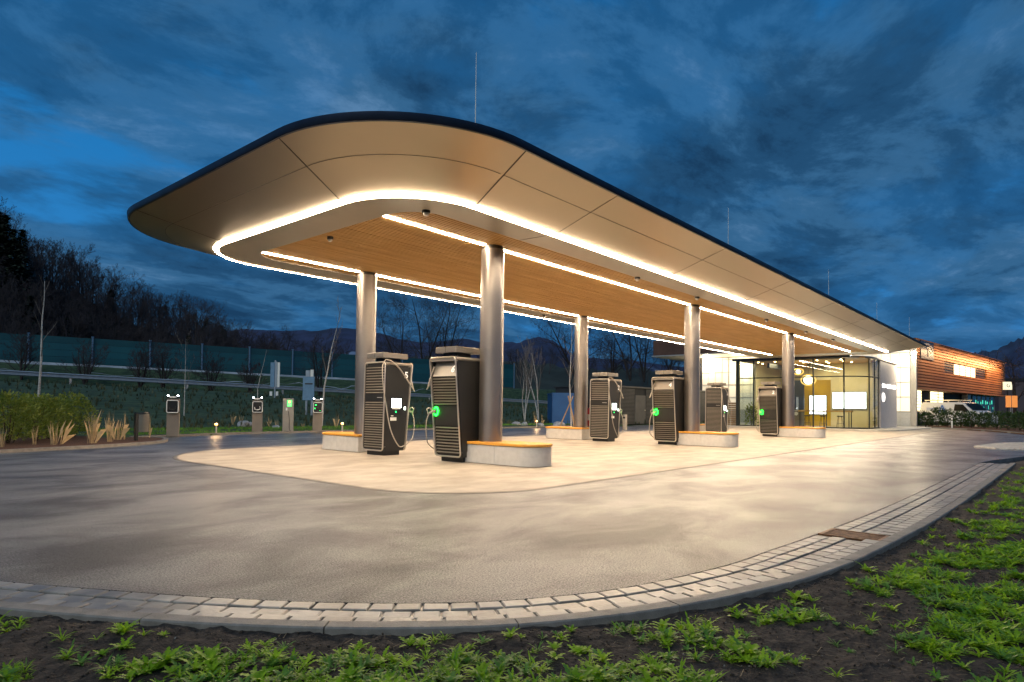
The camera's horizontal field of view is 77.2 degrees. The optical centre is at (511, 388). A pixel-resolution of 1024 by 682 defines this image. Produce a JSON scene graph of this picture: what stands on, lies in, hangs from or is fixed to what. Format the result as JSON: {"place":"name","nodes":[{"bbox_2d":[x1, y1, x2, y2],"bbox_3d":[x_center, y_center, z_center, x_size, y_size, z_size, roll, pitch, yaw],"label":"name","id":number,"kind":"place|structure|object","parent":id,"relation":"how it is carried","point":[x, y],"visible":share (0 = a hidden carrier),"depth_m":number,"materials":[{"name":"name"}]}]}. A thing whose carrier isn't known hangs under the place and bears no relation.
{"place":"outdoors","nodes":[
{"label":"outdoors","id":0,"kind":"place"},
{"bbox_2d":[0,435,161,448],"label":"planting bed","id":1,"kind":"object","parent":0,"point":[76,440],"visible":0.22,"depth_m":17.67,"materials":[{"name":"brown soil"}]},
{"bbox_2d":[0,389,56,443],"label":"laurel bush","id":2,"kind":"object","parent":1,"relation":"on","point":[5,396],"visible":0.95,"depth_m":16.84,"materials":[{"name":"green plant"}]},
{"bbox_2d":[0,391,74,440],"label":"laurel bush","id":3,"kind":"object","parent":1,"relation":"on","point":[40,402],"visible":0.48,"depth_m":18.05,"materials":[{"name":"green plant"}]},
{"bbox_2d":[16,396,87,438],"bbox_3d":[-13.785,0.894,19.195,1.829,1.327,1.782,1,-2,1],"label":"laurel bush","id":4,"kind":"object","parent":1,"relation":"on","point":[70,412],"visible":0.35,"depth_m":19.23,"materials":[{"name":"green plant"}]},
{"bbox_2d":[48,421,75,444],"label":"dry grass clump","id":5,"kind":"object","parent":1,"relation":"on","point":[66,437],"visible":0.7,"depth_m":16.63,"materials":[{"name":"plant"}]},
{"bbox_2d":[38,391,102,436],"bbox_3d":[-13.862,0.825,20.250,1.783,1.527,1.774,1,-2,-20],"label":"laurel bush","id":6,"kind":"object","parent":1,"relation":"on","point":[77,402],"visible":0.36,"depth_m":20.20,"materials":[{"name":"green plant"}]},
{"bbox_2d":[84,410,106,443],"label":"dry grass clump","id":7,"kind":"object","parent":1,"relation":"on","point":[94,431],"visible":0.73,"depth_m":17.18,"materials":[{"name":"plant"}]},
{"bbox_2d":[104,414,118,441],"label":"dry grass clump","id":8,"kind":"object","parent":1,"relation":"on","point":[108,428],"visible":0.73,"depth_m":18.05,"materials":[{"name":"plant"}]},
{"bbox_2d":[109,419,129,439],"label":"dry grass clump","id":9,"kind":"object","parent":1,"relation":"on","point":[124,431],"visible":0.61,"depth_m":18.98,"materials":[{"name":"plant"}]},
{"bbox_2d":[0,283,200,369],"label":"wooded hill","id":10,"kind":"structure","parent":0,"point":[59,323],"depth_m":142.30,"materials":[{"name":"black plant"}]},
{"bbox_2d":[0,212,263,368],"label":"evergreen forest","id":11,"kind":"object","parent":10,"relation":"on","point":[12,244],"visible":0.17,"depth_m":132.05,"materials":[{"name":"plant"}]},
{"bbox_2d":[0,196,299,373],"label":"leafless forest","id":12,"kind":"object","parent":10,"relation":"on","point":[65,290],"visible":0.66,"depth_m":148.42,"materials":[{"name":"brown plant"}]},
{"bbox_2d":[76,428,414,437],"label":"lawn","id":13,"kind":"structure","parent":0,"point":[126,435],"depth_m":22.52,"materials":[{"name":"green plant"}]},
{"bbox_2d":[133,412,149,433],"bbox_3d":[-13.281,1.240,23.003,0.500,0.780,0.357,1,-2,-14],"label":"litter bin","id":14,"kind":"object","parent":13,"relation":"on","point":[144,419],"visible":0.66,"depth_m":22.88,"materials":[{"name":"black plastic"}]},
{"bbox_2d":[252,397,271,431],"bbox_3d":[-9.816,1.056,25.190,0.747,1.395,0.317,1,-2,-16],"label":"wallbox post","id":15,"kind":"object","parent":13,"relation":"on","point":[257,414],"visible":0.99,"depth_m":25.12,"materials":[{"name":"black plastic"}]},
{"bbox_2d":[282,398,293,430],"bbox_3d":[-9.146,1.106,26.176,0.420,1.370,0.372,1,-2,-16],"label":"payment post","id":16,"kind":"object","parent":13,"relation":"on","point":[288,416],"visible":0.98,"depth_m":26.08,"materials":[{"name":"grey"}]},
{"bbox_2d":[322,297,342,425],"bbox_3d":[-8.688,-1.214,30.925,0.977,6.404,1.280,1,-2,-16],"label":"birch tree","id":17,"kind":"object","parent":13,"relation":"on","point":[334,341],"visible":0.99,"depth_m":30.96,"materials":[{"name":"beige plant"}]},
{"bbox_2d":[77,423,569,434],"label":"grass","id":18,"kind":"structure","parent":0,"point":[276,428],"depth_m":26.59,"materials":[{"name":"green plant"}]},
{"bbox_2d":[211,328,701,375],"bbox_3d":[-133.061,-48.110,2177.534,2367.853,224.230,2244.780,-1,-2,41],"label":"mountains","id":19,"kind":"structure","parent":0,"point":[346,335],"depth_m":1744.81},
{"bbox_2d":[291,356,701,389],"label":"wooded ridge","id":20,"kind":"structure","parent":0,"point":[557,376],"depth_m":191.66,"materials":[{"name":"black plant"}]},
{"bbox_2d":[349,293,431,356],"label":"bare tree","id":21,"kind":"object","parent":20,"relation":"on","point":[389,340],"visible":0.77,"depth_m":118.62,"materials":[{"name":"brown plant"}]},
{"bbox_2d":[413,297,479,357],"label":"bare tree","id":22,"kind":"object","parent":20,"relation":"on","point":[454,332],"visible":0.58,"depth_m":109.17,"materials":[{"name":"brown plant"}]},
{"bbox_2d":[288,333,701,384],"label":"distant wood","id":23,"kind":"object","parent":20,"relation":"on","point":[519,353],"visible":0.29,"depth_m":195.95,"materials":[{"name":"black plant"}]},
{"bbox_2d":[529,317,612,375],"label":"bare tree","id":24,"kind":"object","parent":20,"relation":"on","point":[562,349],"visible":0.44,"depth_m":94.42,"materials":[{"name":"brown plant"}]},
{"bbox_2d":[589,330,636,372],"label":"bare tree","id":25,"kind":"object","parent":20,"relation":"on","point":[613,362],"visible":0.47,"depth_m":118.89,"materials":[{"name":"brown plant"}]},
{"bbox_2d":[589,328,660,380],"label":"bare tree","id":26,"kind":"object","parent":20,"relation":"on","point":[630,363],"visible":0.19,"depth_m":112.22,"materials":[{"name":"brown plant"}]},
{"bbox_2d":[601,333,657,381],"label":"bare tree","id":27,"kind":"object","parent":20,"relation":"on","point":[640,359],"visible":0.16,"depth_m":114.27,"materials":[{"name":"brown plant"}]},
{"bbox_2d":[639,338,683,371],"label":"bare tree","id":28,"kind":"object","parent":20,"relation":"on","point":[669,365],"visible":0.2,"depth_m":121.00,"materials":[{"name":"brown plant"}]},
{"bbox_2d":[0,362,1017,434],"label":"embankment","id":29,"kind":"structure","parent":0,"point":[132,401],"depth_m":41.03,"materials":[{"name":"green plant"}]},
{"bbox_2d":[0,319,49,379],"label":"bare bush","id":30,"kind":"object","parent":29,"relation":"on","point":[26,345],"visible":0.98,"depth_m":54.89,"materials":[{"name":"brown plant"}]},
{"bbox_2d":[33,275,56,421],"bbox_3d":[-19.852,-1.591,27.002,0.593,6.301,1.118,1,-2,-5],"label":"birch tree","id":31,"kind":"object","parent":29,"relation":"on","point":[40,372],"visible":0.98,"depth_m":26.99,"materials":[{"name":"brown plant"}]},
{"bbox_2d":[57,333,110,384],"bbox_3d":[-38.162,-2.364,57.027,4.152,5.044,3.186,0,-2,12],"label":"bare bush","id":32,"kind":"object","parent":29,"relation":"on","point":[83,361],"visible":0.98,"depth_m":57.11,"materials":[{"name":"brown plant"}]},
{"bbox_2d":[123,339,156,387],"bbox_3d":[-33.362,-1.935,58.042,4.050,4.840,3.098,0,-2,24],"label":"bare bush","id":33,"kind":"object","parent":29,"relation":"on","point":[142,360],"visible":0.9,"depth_m":57.84,"materials":[{"name":"brown plant"}]},
{"bbox_2d":[146,338,183,388],"bbox_3d":[-31.203,-2.076,58.015,3.964,5.234,3.129,-1,-2,40],"label":"bare bush","id":34,"kind":"object","parent":29,"relation":"on","point":[162,360],"visible":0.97,"depth_m":57.97,"materials":[{"name":"brown plant"}]},
{"bbox_2d":[155,292,250,364],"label":"bare tree","id":35,"kind":"object","parent":29,"relation":"on","point":[199,324],"visible":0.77,"depth_m":118.98,"materials":[{"name":"brown plant"}]},
{"bbox_2d":[191,347,231,390],"bbox_3d":[-28.101,-1.535,59.840,2.888,4.546,3.782,-1,-2,35],"label":"bare bush","id":36,"kind":"object","parent":29,"relation":"on","point":[213,367],"visible":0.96,"depth_m":59.89,"materials":[{"name":"brown plant"}]},
{"bbox_2d":[0,360,429,391],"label":"guardrail","id":37,"kind":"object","parent":29,"relation":"on","point":[48,363],"depth_m":66.81,"materials":[{"name":"grey metal"}]},
{"bbox_2d":[236,358,268,392],"bbox_3d":[-25.142,-1.133,61.226,2.937,4.061,3.463,2,-2,-42],"label":"bare bush","id":38,"kind":"object","parent":29,"relation":"on","point":[246,378],"visible":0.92,"depth_m":60.86,"materials":[{"name":"brown plant"}]},
{"bbox_2d":[0,332,514,387],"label":"noise barrier","id":39,"kind":"object","parent":29,"relation":"on","point":[122,351],"visible":0.4,"depth_m":69.05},
{"bbox_2d":[0,370,547,404],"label":"guard rail","id":40,"kind":"object","parent":29,"relation":"on","point":[91,377],"visible":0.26,"depth_m":45.80,"materials":[{"name":"metal"}]},
{"bbox_2d":[269,360,279,397],"bbox_3d":[-16.290,-0.419,44.038,0.670,3.000,0.130,1,-2,1],"label":"road sign","id":41,"kind":"object","parent":29,"relation":"on","point":[274,377],"visible":0.89,"depth_m":44.00,"materials":[{"name":"metal"}]},
{"bbox_2d":[269,326,308,370],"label":"bare tree","id":42,"kind":"object","parent":29,"relation":"on","point":[294,341],"visible":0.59,"depth_m":130.00,"materials":[{"name":"brown plant"}]},
{"bbox_2d":[302,370,314,414],"bbox_3d":[-12.073,1.037,38.007,0.680,4.260,0.150,1,-2,1],"label":"road sign","id":43,"kind":"object","parent":29,"relation":"on","point":[308,385],"visible":0.86,"depth_m":37.98,"materials":[{"name":"metal"}]},
{"bbox_2d":[295,328,353,395],"bbox_3d":[-18.086,-2.445,61.812,4.817,7.165,5.198,2,-2,-33],"label":"bare bush","id":44,"kind":"object","parent":29,"relation":"on","point":[317,374],"visible":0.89,"depth_m":61.59,"materials":[{"name":"brown plant"}]},
{"bbox_2d":[0,377,734,430],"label":"rough grass","id":45,"kind":"structure","parent":29,"relation":"on","point":[222,423],"depth_m":38.00,"materials":[{"name":"green plant"}]},
{"bbox_2d":[382,289,479,358],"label":"bare tree","id":46,"kind":"object","parent":29,"relation":"on","point":[419,328],"visible":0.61,"depth_m":111.32,"materials":[{"name":"brown plant"}]},
{"bbox_2d":[511,346,541,420],"bbox_3d":[0.897,-0.429,44.584,1.554,5.560,2.332,-1,-2,39],"label":"birch tree","id":47,"kind":"object","parent":29,"relation":"on","point":[527,396],"visible":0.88,"depth_m":44.87,"materials":[{"name":"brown plant"}]},
{"bbox_2d":[519,337,545,419],"bbox_3d":[1.331,-0.594,44.594,1.929,6.066,2.925,1,-2,1],"label":"birch tree","id":48,"kind":"object","parent":29,"relation":"on","point":[537,405],"visible":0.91,"depth_m":43.79,"materials":[{"name":"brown plant"}]},
{"bbox_2d":[547,393,573,423],"bbox_3d":[3.596,1.383,44.013,2.080,2.020,4.080,1,-2,-1],"label":"container","id":49,"kind":"object","parent":29,"relation":"on","point":[558,404],"visible":0.52,"depth_m":42.01,"materials":[{"name":"blue metal"}]},
{"bbox_2d":[561,324,574,426],"bbox_3d":[3.626,-1.256,37.397,1.288,7.340,1.400,2,-2,-36],"label":"birch tree","id":50,"kind":"object","parent":29,"relation":"on","point":[571,368],"visible":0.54,"depth_m":37.48,"materials":[{"name":"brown plant"}]},
{"bbox_2d":[554,386,589,422],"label":"dark shed","id":51,"kind":"structure","parent":29,"relation":"on","point":[563,389],"depth_m":44.31,"materials":[{"name":"grey"}]},
{"bbox_2d":[620,386,704,424],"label":"utility shed","id":52,"kind":"structure","parent":29,"relation":"on","point":[636,405],"depth_m":46.35,"materials":[{"name":"beige"}]},
{"bbox_2d":[634,395,645,423],"bbox_3d":[9.334,1.557,46.492,0.166,2.050,1.403,-1,-2,42],"label":"door","id":53,"kind":"structure","parent":52,"relation":"in","point":[640,401],"depth_m":46.47,"materials":[{"name":"beige metal"}]},
{"bbox_2d":[995,378,1023,418],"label":"building","id":54,"kind":"structure","parent":29,"relation":"on","point":[1000,403],"depth_m":105.13,"materials":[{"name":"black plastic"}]},
{"bbox_2d":[0,423,1023,604],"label":"road","id":55,"kind":"structure","parent":0,"point":[157,519],"depth_m":6.37,"materials":[{"name":"concrete"}]},
{"bbox_2d":[0,436,167,452],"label":"kerb","id":56,"kind":"structure","parent":55,"relation":"on","point":[164,439],"depth_m":15.86,"materials":[{"name":"concrete"}]},
{"bbox_2d":[166,395,188,435],"bbox_3d":[-11.279,0.936,21.686,0.747,1.395,0.317,1,-2,-16],"label":"wallbox post","id":57,"kind":"object","parent":55,"relation":"on","point":[173,416],"visible":1,"depth_m":21.62,"materials":[{"name":"black plastic"}]},
{"bbox_2d":[130,425,587,436],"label":"kerb","id":58,"kind":"structure","parent":55,"relation":"on","point":[208,434],"depth_m":25.28,"materials":[{"name":"concrete"}]},
{"bbox_2d":[312,398,322,431],"bbox_3d":[-8.145,1.124,26.840,0.388,1.395,0.317,1,-2,-16],"label":"wallbox post","id":59,"kind":"object","parent":58,"relation":"on","point":[317,414],"visible":1,"depth_m":26.82,"materials":[{"name":"black plastic"}]},
{"bbox_2d":[0,463,1007,620],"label":"cobbled gutter","id":60,"kind":"object","parent":55,"relation":"on","point":[768,563],"visible":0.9,"depth_m":3.87,"materials":[{"name":"stone"}]},
{"bbox_2d":[818,528,888,540],"bbox_3d":[3.174,1.385,5.942,0.515,0.054,0.380,-1,-2,44],"label":"drain grate","id":61,"kind":"object","parent":60,"relation":"in","point":[849,534],"visible":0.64,"depth_m":5.94,"materials":[{"name":"metal"}]},
{"bbox_2d":[0,463,1015,635],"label":"kerb","id":62,"kind":"structure","parent":55,"relation":"on","point":[606,616],"depth_m":3.44,"materials":[{"name":"concrete"}]},
{"bbox_2d":[172,427,950,493],"bbox_3d":[10.713,2.231,29.274,10.630,0.196,47.500,-1,-2,41],"label":"concrete apron","id":63,"kind":"object","parent":55,"relation":"on","point":[417,466],"visible":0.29,"depth_m":13.38,"materials":[{"name":"beige concrete"}]},
{"bbox_2d":[322,432,366,451],"bbox_3d":[-4.143,1.367,16.453,1.866,0.435,0.896,-1,-2,41],"label":"bench","id":64,"kind":"object","parent":63,"relation":"on","point":[346,441],"visible":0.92,"depth_m":15.97,"materials":[{"name":"concrete"}]},
{"bbox_2d":[362,352,414,455],"bbox_3d":[-2.900,0.372,15.100,0.925,2.372,1.031,-1,-2,41],"label":"charging station","id":65,"kind":"object","parent":63,"relation":"on","point":[388,386],"visible":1,"depth_m":14.88,"materials":[{"name":"grey paint"}]},
{"bbox_2d":[425,346,479,461],"bbox_3d":[-1.204,0.343,13.482,0.925,2.372,1.031,-1,-2,41],"label":"charging station","id":66,"kind":"object","parent":63,"relation":"on","point":[453,382],"visible":0.92,"depth_m":13.19,"materials":[{"name":"grey paint"}]},
{"bbox_2d":[465,440,552,466],"bbox_3d":[-0.020,1.309,12.920,1.866,0.435,0.896,-1,-2,41],"label":"bench","id":67,"kind":"object","parent":63,"relation":"on","point":[519,453],"visible":0.98,"depth_m":12.45,"materials":[{"name":"concrete"}]},
{"bbox_2d":[127,111,925,441],"bbox_3d":[7.344,-0.554,25.465,10.230,5.040,39.030,-1,-2,41],"label":"canopy","id":68,"kind":"object","parent":63,"relation":"on","point":[513,223],"visible":0.97,"depth_m":13.15,"materials":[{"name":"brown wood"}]},
{"bbox_2d":[545,426,592,439],"bbox_3d":[2.070,1.652,23.700,1.866,0.435,0.896,-1,-2,41],"label":"bench","id":69,"kind":"object","parent":63,"relation":"on","point":[565,432],"visible":0.98,"depth_m":23.20,"materials":[{"name":"concrete"}]},
{"bbox_2d":[589,372,623,441],"bbox_3d":[3.313,0.657,22.347,0.925,2.372,1.031,-1,-2,41],"label":"charging station","id":70,"kind":"object","parent":63,"relation":"on","point":[605,403],"visible":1,"depth_m":22.13,"materials":[{"name":"grey paint"}]},
{"bbox_2d":[649,370,683,444],"bbox_3d":[5.009,0.628,20.729,0.925,2.372,1.031,-1,-2,41],"label":"charging station","id":71,"kind":"object","parent":63,"relation":"on","point":[667,392],"visible":0.92,"depth_m":20.45,"materials":[{"name":"grey paint"}]},
{"bbox_2d":[677,431,738,446],"bbox_3d":[6.193,1.594,20.167,1.866,0.435,0.896,-1,-2,41],"label":"bench","id":72,"kind":"object","parent":63,"relation":"on","point":[714,439],"visible":0.97,"depth_m":19.74,"materials":[{"name":"concrete"}]},
{"bbox_2d":[705,383,730,431],"bbox_3d":[9.533,0.942,29.601,0.925,2.372,1.031,-1,-2,41],"label":"charging station","id":73,"kind":"object","parent":63,"relation":"on","point":[717,399],"visible":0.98,"depth_m":29.38,"materials":[{"name":"grey paint"}]},
{"bbox_2d":[756,382,781,436],"bbox_3d":[11.229,0.914,27.983,0.925,2.372,1.031,-1,-2,41],"label":"charging station","id":74,"kind":"object","parent":63,"relation":"on","point":[769,398],"visible":0.96,"depth_m":27.70,"materials":[{"name":"grey paint"}]},
{"bbox_2d":[778,426,825,437],"bbox_3d":[12.413,1.879,27.421,1.866,0.435,0.896,-1,-2,41],"label":"bench","id":75,"kind":"object","parent":63,"relation":"on","point":[811,432],"visible":0.98,"depth_m":27.00,"materials":[{"name":"concrete"}]},
{"bbox_2d":[652,340,917,426],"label":"exhibition hall","id":76,"kind":"structure","parent":55,"relation":"on","point":[718,366],"depth_m":55.09,"materials":[{"name":"glass"},{"name":"white wall panels"},{"name":"dark metal"}]},
{"bbox_2d":[919,400,998,426],"bbox_3d":[35.035,1.982,50.369,2.240,2.106,4.960,1,-2,-21],"label":"van","id":77,"kind":"object","parent":55,"relation":"on","point":[926,406],"visible":0.41,"depth_m":49.85,"materials":[{"name":"white paint"}]},
{"bbox_2d":[909,338,1016,425],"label":"copper building","id":78,"kind":"structure","parent":55,"relation":"on","point":[944,372],"depth_m":57.62,"materials":[{"name":"brown"}]},
{"bbox_2d":[953,364,975,377],"bbox_3d":[42.035,-1.565,59.451,8.000,0.900,0.030,2,-2,-43],"label":"window","id":79,"kind":"structure","parent":78,"relation":"in","point":[955,367],"depth_m":59.35,"materials":[{"name":"beige glass"}]},
{"bbox_2d":[974,442,1023,449],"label":"gravel island","id":80,"kind":"structure","parent":55,"relation":"on","point":[1011,446],"depth_m":20.94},
{"bbox_2d":[0,464,1023,681],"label":"soil bed","id":81,"kind":"object","parent":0,"point":[803,642],"visible":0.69,"depth_m":3.16,"materials":[{"name":"brown soil"}]},
{"bbox_2d":[0,467,1023,681],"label":"weeds","id":82,"kind":"object","parent":81,"relation":"on","point":[213,660],"visible":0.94,"depth_m":3.06,"materials":[{"name":"green plant"}]},
{"bbox_2d":[28,517,1012,681],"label":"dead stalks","id":83,"kind":"object","parent":81,"relation":"on","point":[653,634],"visible":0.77,"depth_m":3.15,"materials":[{"name":"beige plant"}]},
{"bbox_2d":[0,0,1023,366],"label":"sky","id":84,"kind":"structure","parent":0,"point":[877,145],"materials":[{"name":"blue"}]},
{"bbox_2d":[503,337,610,369],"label":"mountains","id":85,"kind":"structure","parent":0,"point":[517,346],"depth_m":556.69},
{"bbox_2d":[728,423,931,430],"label":"pavement","id":86,"kind":"structure","parent":0,"point":[902,428],"depth_m":40.28,"materials":[{"name":"beige concrete"}]},
{"bbox_2d":[728,402,735,424],"bbox_3d":[15.320,1.819,45.029,0.900,1.615,0.820,2,-2,-39],"label":"pallet stack","id":87,"kind":"object","parent":86,"relation":"on","point":[732,413],"visible":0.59,"depth_m":44.65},
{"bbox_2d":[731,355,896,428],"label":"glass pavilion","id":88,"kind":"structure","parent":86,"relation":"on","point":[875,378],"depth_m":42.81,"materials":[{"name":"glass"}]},
{"bbox_2d":[744,402,758,424],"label":"potted plant","id":89,"kind":"object","parent":88,"relation":"on","point":[748,410],"visible":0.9,"depth_m":43.21,"materials":[{"name":"green plant"}]},
{"bbox_2d":[794,410,803,425],"bbox_3d":[18.669,1.988,42.275,1.000,1.100,0.630,-1,-2,41],"label":"vending counter","id":90,"kind":"object","parent":88,"relation":"on","point":[797,422],"visible":0.47,"depth_m":41.89,"materials":[{"name":"beige"}]},
{"bbox_2d":[809,395,826,414],"bbox_3d":[21.510,1.178,45.066,1.150,1.350,0.045,-1,-2,41],"label":"info screen","id":91,"kind":"object","parent":88,"relation":"attached to","point":[820,402],"visible":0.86,"depth_m":45.00,"materials":[{"name":"white plastic"}]},
{"bbox_2d":[798,410,852,427],"bbox_3d":[20.083,1.974,41.083,3.100,1.090,0.700,-1,-2,41],"label":"table","id":92,"kind":"object","parent":88,"relation":"on","point":[823,411],"visible":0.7,"depth_m":40.80,"materials":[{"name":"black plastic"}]},
{"bbox_2d":[832,392,866,408],"bbox_3d":[22.506,0.821,42.777,2.100,1.150,0.045,-1,-2,41],"label":"wall monitor","id":93,"kind":"object","parent":88,"relation":"attached to","point":[855,400],"depth_m":42.70,"materials":[{"name":"white plastic"}]},
{"bbox_2d":[928,426,1023,434],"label":"planting bed","id":94,"kind":"object","parent":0,"point":[998,429],"visible":0.29,"depth_m":41.88,"materials":[{"name":"brown"}]},
{"bbox_2d":[927,407,945,426],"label":"hedge shrub","id":95,"kind":"object","parent":94,"relation":"on","point":[934,410],"visible":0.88,"depth_m":47.75,"materials":[{"name":"green plant"}]},
{"bbox_2d":[937,408,957,426],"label":"hedge shrub","id":96,"kind":"object","parent":94,"relation":"on","point":[945,413],"visible":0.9,"depth_m":46.73,"materials":[{"name":"green plant"}]},
{"bbox_2d":[950,410,969,427],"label":"hedge shrub","id":97,"kind":"object","parent":94,"relation":"on","point":[961,414],"visible":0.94,"depth_m":45.24,"materials":[{"name":"green plant"}]},
{"bbox_2d":[962,410,980,427],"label":"hedge shrub","id":98,"kind":"object","parent":94,"relation":"on","point":[972,413],"visible":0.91,"depth_m":44.75,"materials":[{"name":"green plant"}]},
{"bbox_2d":[971,411,994,427],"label":"hedge shrub","id":99,"kind":"object","parent":94,"relation":"on","point":[981,415],"visible":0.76,"depth_m":43.79,"materials":[{"name":"green plant"}]},
{"bbox_2d":[985,411,1007,428],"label":"hedge shrub","id":100,"kind":"object","parent":94,"relation":"on","point":[994,414],"visible":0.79,"depth_m":42.80,"materials":[{"name":"green plant"}]},
{"bbox_2d":[976,345,1023,425],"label":"bare tree","id":101,"kind":"object","parent":94,"relation":"on","point":[1012,367],"visible":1,"depth_m":47.95,"materials":[{"name":"brown plant"}]},
{"bbox_2d":[997,411,1017,429],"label":"hedge shrub","id":102,"kind":"object","parent":94,"relation":"on","point":[1005,419],"visible":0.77,"depth_m":41.28,"materials":[{"name":"green plant"}]},
{"bbox_2d":[1004,411,1023,429],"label":"hedge shrub","id":103,"kind":"object","parent":94,"relation":"on","point":[1015,416],"visible":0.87,"depth_m":39.82,"materials":[{"name":"green plant"}]},
{"bbox_2d":[974,337,1023,360],"bbox_3d":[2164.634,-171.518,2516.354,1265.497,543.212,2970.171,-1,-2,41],"label":"mountains","id":104,"kind":"structure","parent":0,"point":[1010,347],"depth_m":2499.63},
{"bbox_2d":[1004,346,1023,377],"bbox_3d":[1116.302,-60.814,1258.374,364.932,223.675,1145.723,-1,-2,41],"label":"mountains","id":105,"kind":"structure","parent":0,"point":[1014,354],"depth_m":1145.68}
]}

